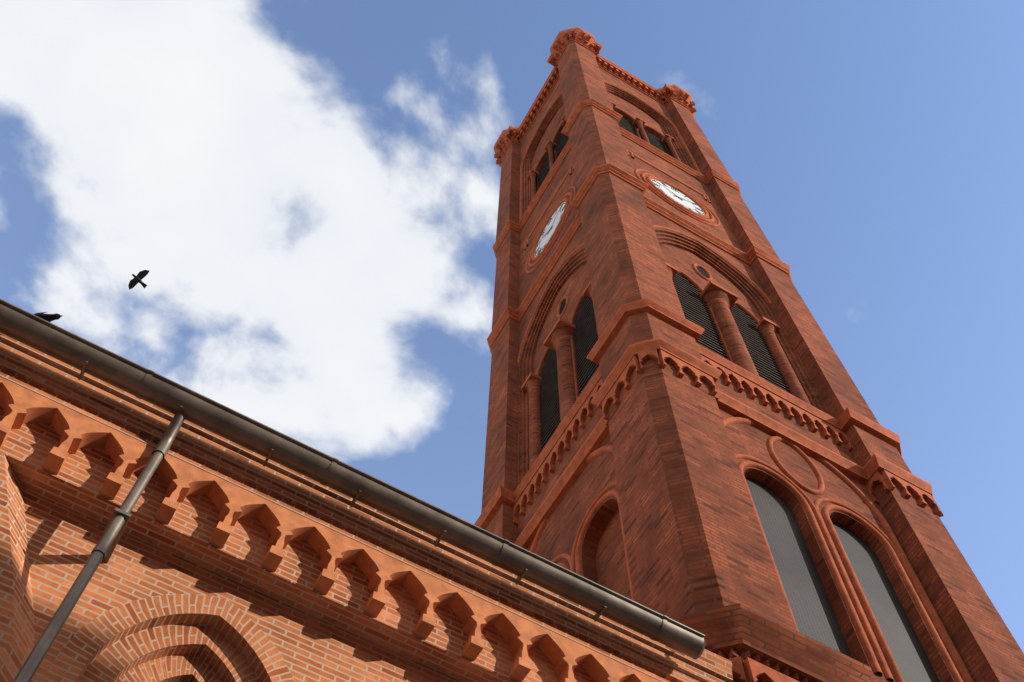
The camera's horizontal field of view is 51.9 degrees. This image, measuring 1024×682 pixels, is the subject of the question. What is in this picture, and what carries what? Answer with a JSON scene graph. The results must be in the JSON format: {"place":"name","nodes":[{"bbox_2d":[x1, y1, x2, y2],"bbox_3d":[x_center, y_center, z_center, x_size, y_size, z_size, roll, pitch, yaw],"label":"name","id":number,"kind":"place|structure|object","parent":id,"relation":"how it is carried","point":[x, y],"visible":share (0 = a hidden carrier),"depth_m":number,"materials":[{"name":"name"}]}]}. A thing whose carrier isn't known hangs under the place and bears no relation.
{"place":"outdoors","nodes":[
{"label":"outdoors","id":0,"kind":"place"},
{"bbox_2d":[128,270,148,289],"bbox_3d":[-11.357,-1.851,32.020,0.851,0.158,0.586,-44,-72,-3],"label":"flying bird","id":1,"kind":"object","parent":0,"point":[136,280],"visible":1,"depth_m":32.03},
{"bbox_2d":[0,0,1023,652],"label":"sky","id":2,"kind":"structure","parent":0,"point":[306,191],"materials":[{"name":"blue"}]},
{"bbox_2d":[474,27,1023,681],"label":"bell tower","id":3,"kind":"structure","parent":0,"point":[686,427],"depth_m":21.59,"materials":[{"name":"brick"}]},
{"label":"ground","id":4,"kind":"structure","parent":0,"visible":0},
{"bbox_2d":[0,333,732,681],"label":"aisle wall","id":5,"kind":"structure","parent":4,"relation":"on","point":[228,561],"depth_m":9.68,"materials":[{"name":"brick"}]},
{"bbox_2d":[0,299,705,681],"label":"gutter and downpipe","id":6,"kind":"object","parent":5,"relation":"attached to","point":[180,403],"visible":1,"depth_m":10.26,"materials":[{"name":"grey metal"}]},
{"bbox_2d":[34,312,61,321],"bbox_3d":[-4.470,-0.190,9.897,0.510,0.150,0.124,-9,-65,5],"label":"perched bird","id":7,"kind":"object","parent":6,"relation":"on","point":[50,317],"visible":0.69,"depth_m":9.88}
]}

